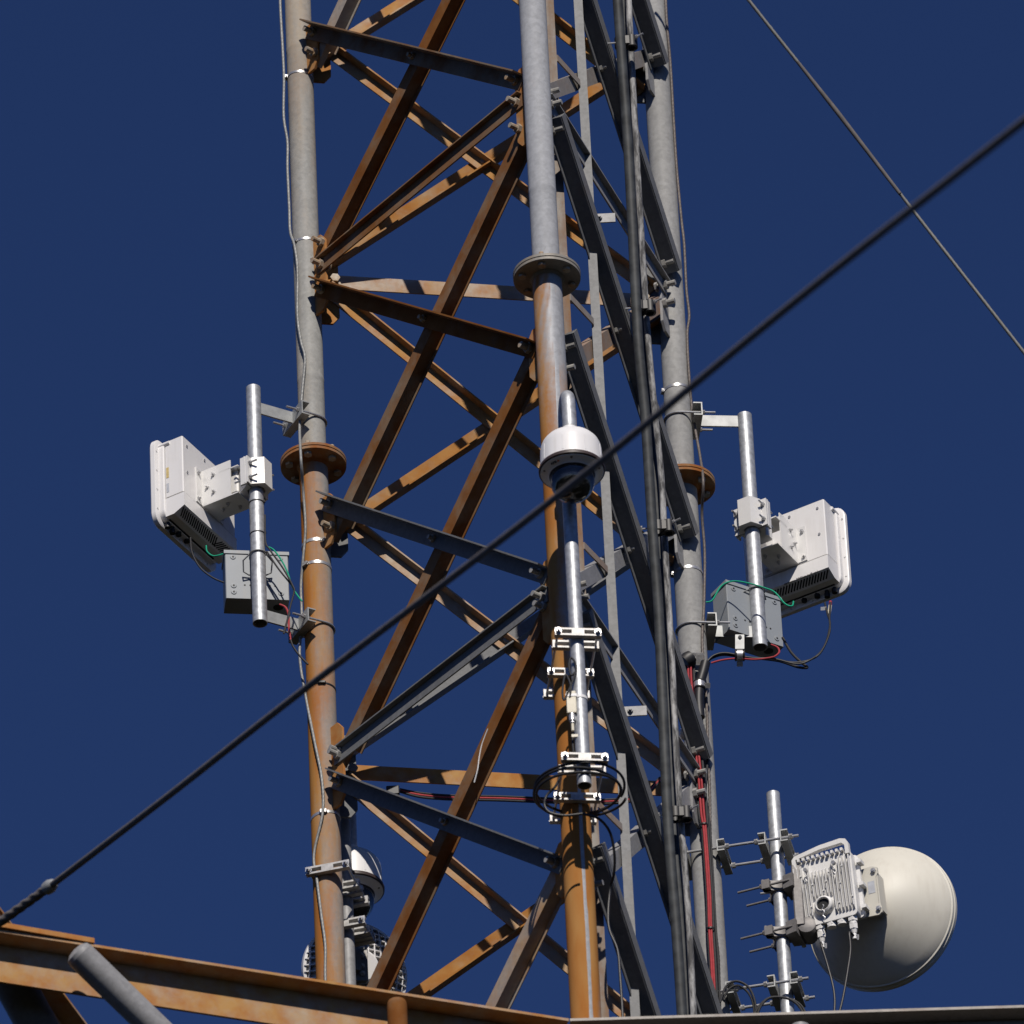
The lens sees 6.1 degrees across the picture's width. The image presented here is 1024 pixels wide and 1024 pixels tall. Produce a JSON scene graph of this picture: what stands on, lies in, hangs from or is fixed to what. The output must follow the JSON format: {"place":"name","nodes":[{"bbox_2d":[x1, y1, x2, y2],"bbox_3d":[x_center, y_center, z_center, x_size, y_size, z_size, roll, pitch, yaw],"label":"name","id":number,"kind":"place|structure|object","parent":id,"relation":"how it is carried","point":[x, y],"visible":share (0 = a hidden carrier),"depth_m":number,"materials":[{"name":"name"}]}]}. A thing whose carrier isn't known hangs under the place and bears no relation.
{"place":"outdoors","nodes":[
{"label":"outdoors","id":0,"kind":"place"},
{"bbox_2d":[0,0,1023,1023],"label":"sky","id":1,"kind":"structure","parent":0,"point":[147,271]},
{"label":"ground","id":2,"kind":"structure","parent":0,"visible":0},
{"bbox_2d":[280,0,729,1017],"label":"lattice tower","id":3,"kind":"structure","parent":2,"relation":"on","point":[556,356],"depth_m":38.09,"materials":[{"name":"metal"}]},
{"bbox_2d":[246,384,335,644],"bbox_3d":[-0.876,0.004,38.395,0.347,1.168,0.174,29,-47,-35],"label":"antenna pole","id":4,"kind":"object","parent":3,"relation":"attached to","point":[262,615],"visible":1,"depth_m":38.27,"materials":[{"name":"silver metal"}]},
{"bbox_2d":[150,436,273,572],"bbox_3d":[-1.151,-0.083,38.481,0.421,0.436,0.444,-22,-41,24],"label":"flat antenna","id":5,"kind":"object","parent":4,"relation":"attached to","point":[199,498],"visible":1,"depth_m":38.42,"materials":[{"name":"white plastic"}]},
{"bbox_2d":[190,537,223,582],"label":"cable","id":6,"kind":"object","parent":5,"relation":"hanging from","point":[206,573],"visible":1,"depth_m":38.24,"materials":[{"name":"black rubber"}]},
{"bbox_2d":[221,549,288,614],"bbox_3d":[-1.011,0.250,38.224,0.260,0.235,0.219,2,-37,-6],"label":"equipment box","id":7,"kind":"object","parent":4,"relation":"attached to","point":[237,585],"visible":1,"depth_m":38.21,"materials":[{"name":"grey metal"}]},
{"bbox_2d":[206,545,222,556],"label":"cable","id":8,"kind":"object","parent":7,"relation":"attached to","point":[211,554],"visible":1,"depth_m":38.32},
{"bbox_2d":[266,551,290,584],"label":"cable","id":9,"kind":"object","parent":7,"relation":"attached to","point":[275,564],"visible":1,"depth_m":38.13,"materials":[{"name":"black rubber"}]},
{"bbox_2d":[264,515,294,633],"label":"cable","id":10,"kind":"object","parent":4,"relation":"attached to","point":[289,612],"visible":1,"depth_m":38.09,"materials":[{"name":"black rubber"}]},
{"bbox_2d":[268,546,301,601],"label":"cable","id":11,"kind":"object","parent":4,"relation":"attached to","point":[297,595],"visible":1,"depth_m":38.13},
{"bbox_2d":[279,604,290,639],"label":"cable","id":12,"kind":"object","parent":4,"relation":"attached to","point":[286,608],"visible":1,"depth_m":38.05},
{"bbox_2d":[285,70,313,81],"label":"hose clamp","id":13,"kind":"object","parent":3,"relation":"attached to","point":[294,71],"visible":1,"depth_m":39.77,"materials":[{"name":"silver metal"}]},
{"bbox_2d":[290,639,308,664],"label":"cable","id":14,"kind":"object","parent":3,"relation":"attached to","point":[299,655],"visible":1,"depth_m":37.96,"materials":[{"name":"black rubber"}]},
{"bbox_2d":[291,237,310,248],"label":"hose clamp","id":15,"kind":"object","parent":3,"relation":"attached to","point":[296,239],"visible":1,"depth_m":39.24,"materials":[{"name":"silver metal"}]},
{"bbox_2d":[279,0,326,980],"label":"cable","id":16,"kind":"object","parent":3,"relation":"attached to","point":[303,498],"visible":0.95,"depth_m":38.43,"materials":[{"name":"grey rubber"}]},
{"bbox_2d":[301,536,330,550],"bbox_3d":[-0.779,0.140,38.368,0.120,0.018,0.122,-3,-37,0],"label":"hose clamp","id":17,"kind":"object","parent":3,"relation":"attached to","point":[316,538],"visible":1,"depth_m":38.32,"materials":[{"name":"silver metal"}]},
{"bbox_2d":[302,560,331,570],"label":"hose clamp","id":18,"kind":"object","parent":3,"relation":"attached to","point":[305,563],"visible":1,"depth_m":38.26,"materials":[{"name":"silver metal"}]},
{"bbox_2d":[310,808,340,822],"bbox_3d":[-0.727,1.201,37.579,0.120,0.024,0.120,24,-44,-31],"label":"hose clamp","id":19,"kind":"object","parent":3,"relation":"attached to","point":[325,811],"visible":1,"depth_m":37.54,"materials":[{"name":"silver metal"}]},
{"bbox_2d":[318,680,335,689],"bbox_3d":[-0.752,0.706,37.948,0.119,0.011,0.119,-30,-44,31],"label":"cable tie","id":20,"kind":"object","parent":3,"relation":"attached to","point":[323,681],"visible":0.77,"depth_m":37.90,"materials":[{"name":"grey plastic"}]},
{"bbox_2d":[305,859,369,907],"bbox_3d":[-0.678,1.456,37.452,0.177,0.034,0.320,-11,-37,11],"label":"pole clamp","id":21,"kind":"object","parent":3,"relation":"attached to","point":[328,868],"visible":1,"depth_m":37.39,"materials":[{"name":"metal"}]},
{"bbox_2d":[340,813,356,984],"bbox_3d":[-0.633,1.534,37.552,0.054,1.338,0.175,-9,-37,8],"label":"camera pole","id":22,"kind":"object","parent":21,"relation":"attached to","point":[348,832],"visible":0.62,"depth_m":37.47,"materials":[{"name":"metal"}]},
{"bbox_2d":[344,915,375,946],"bbox_3d":[-0.635,1.637,37.420,0.177,0.034,0.190,-11,-37,11],"label":"pole clamp","id":23,"kind":"object","parent":22,"relation":"attached to","point":[364,934],"visible":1,"depth_m":37.40,"materials":[{"name":"metal"}]},
{"bbox_2d":[351,844,384,922],"bbox_3d":[-0.626,1.453,37.687,0.254,0.336,0.254,-3,-37,0],"label":"dome camera","id":24,"kind":"object","parent":22,"relation":"attached to","point":[366,869],"visible":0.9,"depth_m":37.61,"materials":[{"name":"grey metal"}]},
{"bbox_2d":[301,924,406,992],"bbox_3d":[-0.617,1.806,37.660,0.269,0.419,0.385,-29,-44,30],"label":"round antenna","id":25,"kind":"object","parent":3,"relation":"attached to","point":[367,957],"visible":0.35,"depth_m":37.60,"materials":[{"name":"white plastic"}]},
{"bbox_2d":[386,785,399,794],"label":"cable block","id":26,"kind":"structure","parent":3,"relation":"attached to","point":[395,789],"depth_m":37.73,"materials":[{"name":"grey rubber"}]},
{"bbox_2d":[0,908,1023,1023],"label":"torque arm frame","id":27,"kind":"object","parent":3,"relation":"attached to","point":[43,972],"visible":1,"depth_m":35.16,"materials":[{"name":"metal"}]},
{"bbox_2d":[400,781,660,804],"bbox_3d":[0.073,1.114,37.742,1.025,0.115,0.010,-3,-37,0],"label":"cable","id":28,"kind":"object","parent":3,"relation":"attached to","point":[504,800],"visible":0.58,"depth_m":37.73,"materials":[{"name":"black rubber"}]},
{"bbox_2d":[400,777,660,800],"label":"cable","id":29,"kind":"object","parent":3,"relation":"attached to","point":[425,793],"visible":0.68,"depth_m":37.74,"materials":[{"name":"red rubber"}]},
{"bbox_2d":[400,779,660,802],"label":"cable","id":30,"kind":"object","parent":3,"relation":"attached to","point":[435,796],"visible":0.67,"depth_m":37.74,"materials":[{"name":"red rubber"}]},
{"bbox_2d":[543,627,600,700],"bbox_3d":[0.227,0.576,36.422,0.177,0.034,0.460,2,-37,-6],"label":"pole clamp","id":31,"kind":"object","parent":3,"relation":"attached to","point":[574,633],"visible":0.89,"depth_m":36.32,"materials":[{"name":"metal"}]},
{"bbox_2d":[558,390,591,789],"bbox_3d":[0.239,0.267,36.371,0.066,1.780,0.199,1,-37,-4],"label":"camera pole","id":32,"kind":"object","parent":31,"relation":"attached to","point":[566,410],"visible":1,"depth_m":36.37,"materials":[{"name":"silver metal"}]},
{"bbox_2d":[561,657,576,700],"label":"cable","id":33,"kind":"object","parent":32,"relation":"attached to","point":[573,674],"visible":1,"depth_m":36.14,"materials":[{"name":"black rubber"}]},
{"bbox_2d":[538,424,604,503],"bbox_3d":[0.226,-0.182,36.619,0.254,0.336,0.254,-3,-37,0],"label":"dome camera","id":34,"kind":"object","parent":32,"relation":"attached to","point":[569,452],"visible":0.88,"depth_m":36.53,"materials":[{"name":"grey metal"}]},
{"bbox_2d":[565,691,587,737],"bbox_3d":[0.246,0.769,36.076,0.082,0.203,0.066,-3,-37,0],"label":"cable adapter","id":35,"kind":"object","parent":32,"relation":"attached to","point":[571,707],"visible":1,"depth_m":36.07,"materials":[{"name":"beige plastic"}]},
{"bbox_2d":[571,732,575,770],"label":"cable","id":36,"kind":"object","parent":35,"relation":"hanging from","point":[573,747],"visible":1,"depth_m":36.00,"materials":[{"name":"black rubber"}]},
{"bbox_2d":[549,752,607,825],"bbox_3d":[0.250,1.037,36.078,0.177,0.034,0.460,2,-37,-6],"label":"pole clamp","id":37,"kind":"object","parent":3,"relation":"attached to","point":[578,797],"visible":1,"depth_m":36.09,"materials":[{"name":"metal"}]},
{"bbox_2d":[543,776,582,816],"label":"cable","id":38,"kind":"object","parent":37,"relation":"attached to","point":[553,813],"visible":1,"depth_m":35.85,"materials":[{"name":"black rubber"}]},
{"bbox_2d":[532,761,626,817],"bbox_3d":[0.253,1.047,36.027,0.352,0.051,0.341,-3,-37,0],"label":"cable coil","id":39,"kind":"object","parent":37,"relation":"hanging from","point":[539,779],"visible":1,"depth_m":35.95,"materials":[{"name":"black rubber"}]},
{"bbox_2d":[583,813,623,1016],"bbox_3d":[0.360,1.549,35.780,0.085,0.936,0.236,-15,-38,16],"label":"cable","id":40,"kind":"object","parent":39,"relation":"hanging from","point":[608,905],"visible":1,"depth_m":35.96,"materials":[{"name":"black rubber"}]},
{"bbox_2d":[546,0,646,1016],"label":"cable ladder","id":41,"kind":"object","parent":3,"relation":"attached to","point":[608,565],"visible":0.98,"depth_m":37.57,"materials":[{"name":"metal"}]},
{"bbox_2d":[608,33,642,50],"bbox_3d":[0.459,-1.913,39.219,0.161,0.058,0.068,-6,-37,5],"label":"cable hanger","id":42,"kind":"object","parent":3,"relation":"attached to","point":[631,41],"visible":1,"depth_m":39.20,"materials":[{"name":"grey metal"}]},
{"bbox_2d":[613,0,686,1014],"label":"coax cable","id":43,"kind":"object","parent":42,"relation":"hanging from","point":[664,744],"visible":0.98,"depth_m":37.76,"materials":[{"name":"black rubber"}]},
{"bbox_2d":[625,298,661,316],"bbox_3d":[0.521,-0.818,38.433,0.161,0.058,0.068,-6,-37,5],"label":"cable hanger","id":44,"kind":"object","parent":3,"relation":"attached to","point":[648,307],"visible":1,"depth_m":38.42,"materials":[{"name":"grey metal"}]},
{"bbox_2d":[622,0,689,1014],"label":"coax cable","id":45,"kind":"object","parent":3,"relation":"attached to","point":[680,881],"visible":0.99,"depth_m":37.47,"materials":[{"name":"black rubber"}]},
{"bbox_2d":[641,518,680,536],"bbox_3d":[0.587,0.059,37.855,0.161,0.058,0.068,-6,-37,5],"label":"cable hanger","id":46,"kind":"object","parent":3,"relation":"attached to","point":[666,527],"visible":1,"depth_m":37.84,"materials":[{"name":"grey metal"}]},
{"bbox_2d":[626,0,696,1014],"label":"coax cable","id":47,"kind":"object","parent":3,"relation":"attached to","point":[668,603],"visible":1,"depth_m":37.89,"materials":[{"name":"black rubber"}]},
{"bbox_2d":[660,383,685,396],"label":"hose clamp","id":48,"kind":"object","parent":3,"relation":"attached to","point":[662,391],"visible":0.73,"depth_m":39.07,"materials":[{"name":"silver metal"}]},
{"bbox_2d":[658,804,698,822],"bbox_3d":[0.641,1.159,37.038,0.161,0.058,0.068,-6,-37,5],"label":"cable hanger","id":49,"kind":"object","parent":3,"relation":"attached to","point":[683,814],"visible":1,"depth_m":37.03,"materials":[{"name":"grey metal"}]},
{"bbox_2d":[679,729,684,739],"bbox_3d":[0.677,0.874,37.960,0.043,0.049,0.048,-3,-37,0],"label":"insulator","id":50,"kind":"object","parent":3,"relation":"attached to","point":[681,735],"visible":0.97,"depth_m":37.94,"materials":[{"name":"plastic"}]},
{"bbox_2d":[671,565,702,578],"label":"hose clamp","id":51,"kind":"object","parent":3,"relation":"attached to","point":[685,566],"visible":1,"depth_m":38.52,"materials":[{"name":"silver metal"}]},
{"bbox_2d":[664,0,720,978],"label":"wire rope","id":52,"kind":"object","parent":3,"relation":"attached to","point":[689,381],"visible":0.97,"depth_m":39.12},
{"bbox_2d":[682,651,709,719],"bbox_3d":[0.729,0.680,38.111,0.122,0.328,0.068,-3,-37,0],"label":"cable joint","id":53,"kind":"object","parent":3,"relation":"attached to","point":[689,659],"visible":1,"depth_m":38.14,"materials":[{"name":"black rubber"}]},
{"bbox_2d":[685,665,710,973],"bbox_3d":[0.736,1.336,37.639,0.036,1.835,0.010,-3,-37,0],"label":"cable","id":54,"kind":"object","parent":3,"relation":"attached to","point":[698,809],"visible":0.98,"depth_m":37.57,"materials":[{"name":"red rubber"}]},
{"bbox_2d":[687,665,712,980],"bbox_3d":[0.744,1.335,37.624,0.033,1.834,0.009,-3,-37,0],"label":"cable","id":55,"kind":"object","parent":3,"relation":"attached to","point":[706,868],"visible":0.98,"depth_m":37.58,"materials":[{"name":"red rubber"}]},
{"bbox_2d":[693,678,709,690],"bbox_3d":[0.751,0.686,38.106,0.067,0.040,0.048,-3,-37,0],"label":"cable clip","id":56,"kind":"object","parent":3,"relation":"attached to","point":[698,682],"visible":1,"depth_m":38.09,"materials":[{"name":"silver metal"}]},
{"bbox_2d":[690,666,715,989],"bbox_3d":[0.753,1.335,37.624,0.030,1.834,0.009,-3,-37,0],"label":"cable","id":57,"kind":"object","parent":3,"relation":"attached to","point":[707,852],"visible":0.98,"depth_m":37.59,"materials":[{"name":"red rubber"}]},
{"bbox_2d":[692,665,718,998],"bbox_3d":[0.763,1.336,37.640,0.030,1.834,0.012,-3,-37,0],"label":"cable","id":58,"kind":"object","parent":3,"relation":"attached to","point":[709,847],"visible":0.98,"depth_m":37.60,"materials":[{"name":"red rubber"}]},
{"bbox_2d":[705,759,720,1004],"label":"cable","id":59,"kind":"object","parent":3,"relation":"attached to","point":[716,934],"visible":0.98,"depth_m":37.50,"materials":[{"name":"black rubber"}]},
{"bbox_2d":[663,402,767,651],"bbox_3d":[0.807,0.079,38.716,0.356,1.162,0.174,11,-39,-18],"label":"antenna pole","id":60,"kind":"object","parent":3,"relation":"attached to","point":[741,421],"visible":0.96,"depth_m":38.67,"materials":[{"name":"silver metal"}]},
{"bbox_2d":[735,634,744,666],"bbox_3d":[0.906,0.550,38.332,0.044,0.143,0.060,-3,-37,0],"label":"cable clip","id":61,"kind":"object","parent":60,"relation":"hanging from","point":[739,644],"visible":1,"depth_m":38.32,"materials":[{"name":"silver metal"}]},
{"bbox_2d":[711,644,779,663],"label":"cable","id":62,"kind":"object","parent":61,"relation":"attached to","point":[778,648],"visible":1,"depth_m":38.29,"materials":[{"name":"red rubber"}]},
{"bbox_2d":[711,579,782,656],"bbox_3d":[0.956,0.421,38.506,0.266,0.243,0.161,18,-41,-26],"label":"equipment box","id":63,"kind":"object","parent":60,"relation":"attached to","point":[731,602],"visible":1,"depth_m":38.48,"materials":[{"name":"grey metal"}]},
{"bbox_2d":[765,637,808,668],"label":"cable","id":64,"kind":"object","parent":63,"relation":"hanging from","point":[794,656],"visible":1,"depth_m":38.33,"materials":[{"name":"black rubber"}]},
{"bbox_2d":[706,580,793,606],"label":"cable","id":65,"kind":"object","parent":60,"relation":"attached to","point":[779,597],"visible":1,"depth_m":38.39,"materials":[{"name":"green rubber"}]},
{"bbox_2d":[731,496,851,618],"bbox_3d":[1.055,0.115,38.880,0.444,0.436,0.474,-21,-40,23],"label":"flat antenna","id":66,"kind":"object","parent":60,"relation":"attached to","point":[805,555],"visible":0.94,"depth_m":38.87,"materials":[{"name":"white plastic"}]},
{"bbox_2d":[686,829,798,880],"bbox_3d":[0.894,1.340,37.715,0.489,0.054,0.176,-9,-37,8],"label":"pole clamp","id":67,"kind":"object","parent":3,"relation":"attached to","point":[785,838],"visible":0.81,"depth_m":37.68,"materials":[{"name":"silver metal"}]},
{"bbox_2d":[766,790,794,1011],"bbox_3d":[1.064,1.903,37.259,0.054,1.985,0.054,-3,-37,0],"label":"dish pole","id":68,"kind":"object","parent":67,"relation":"attached to","point":[778,873],"visible":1,"depth_m":37.52,"materials":[{"name":"silver metal"}]},
{"bbox_2d":[737,864,825,952],"bbox_3d":[1.122,1.534,37.519,0.475,0.321,0.143,-10,-37,9],"label":"dish mount","id":69,"kind":"object","parent":68,"relation":"attached to","point":[799,929],"visible":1,"depth_m":37.45,"materials":[{"name":"grey metal"}]},
{"bbox_2d":[792,838,869,942],"bbox_3d":[1.231,1.482,37.489,0.286,0.403,0.123,-16,-39,17],"label":"radio unit","id":70,"kind":"object","parent":69,"relation":"attached to","point":[833,884],"visible":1,"depth_m":37.47,"materials":[{"name":"silver metal"}]},
{"bbox_2d":[820,941,835,1010],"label":"cable","id":71,"kind":"object","parent":70,"relation":"hanging from","point":[823,945],"visible":0.9,"depth_m":37.28,"materials":[{"name":"black rubber"}]},
{"bbox_2d":[839,931,858,1009],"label":"cable","id":72,"kind":"object","parent":70,"relation":"hanging from","point":[855,935],"visible":0.9,"depth_m":37.26,"materials":[{"name":"black rubber"}]},
{"bbox_2d":[811,847,956,991],"bbox_3d":[1.405,1.538,37.634,0.610,0.608,0.333,-18,-39,19],"label":"round dish","id":73,"kind":"object","parent":69,"relation":"attached to","point":[906,926],"visible":0.93,"depth_m":37.54,"materials":[{"name":"beige paint"}]},
{"bbox_2d":[697,971,814,1014],"bbox_3d":[0.921,1.877,37.315,0.489,0.054,0.176,-9,-37,8],"label":"pole clamp","id":74,"kind":"object","parent":3,"relation":"attached to","point":[795,980],"visible":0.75,"depth_m":37.27,"materials":[{"name":"silver metal"}]},
{"bbox_2d":[719,980,756,1009],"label":"cable","id":75,"kind":"object","parent":74,"relation":"attached to","point":[743,983],"visible":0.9,"depth_m":37.23,"materials":[{"name":"black rubber"}]},
{"bbox_2d":[722,984,754,1012],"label":"cable","id":76,"kind":"object","parent":74,"relation":"attached to","point":[740,986],"visible":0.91,"depth_m":37.23,"materials":[{"name":"black rubber"}]},
{"bbox_2d":[757,996,802,1012],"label":"cable","id":77,"kind":"object","parent":74,"relation":"hanging from","point":[781,997],"visible":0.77,"depth_m":37.13,"materials":[{"name":"black rubber"}]},
{"bbox_2d":[754,996,805,1012],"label":"cable","id":78,"kind":"object","parent":74,"relation":"hanging from","point":[802,1007],"visible":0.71,"depth_m":37.13,"materials":[{"name":"black rubber"}]},
{"bbox_2d":[708,602,830,664],"bbox_3d":[1.028,0.475,38.395,0.527,0.357,0.070,2,-37,-7],"label":"cable","id":79,"kind":"object","parent":3,"relation":"attached to","point":[777,659],"visible":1,"depth_m":38.32,"materials":[{"name":"black rubber"}]},
{"bbox_2d":[709,602,830,662],"bbox_3d":[1.020,0.470,38.408,0.515,0.351,0.078,3,-37,-7],"label":"cable","id":80,"kind":"object","parent":3,"relation":"attached to","point":[827,613],"visible":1,"depth_m":38.33,"materials":[{"name":"black rubber"}]},
{"bbox_2d":[747,0,1023,354],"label":"guy wire","id":81,"kind":"object","parent":3,"relation":"attached to","point":[834,108],"visible":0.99,"depth_m":39.62,"materials":[{"name":"grey metal"}]},
{"bbox_2d":[0,116,1023,927],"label":"guy wire","id":82,"kind":"object","parent":2,"relation":"on","point":[48,886],"visible":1,"depth_m":30.73,"materials":[{"name":"black metal"}]}
]}

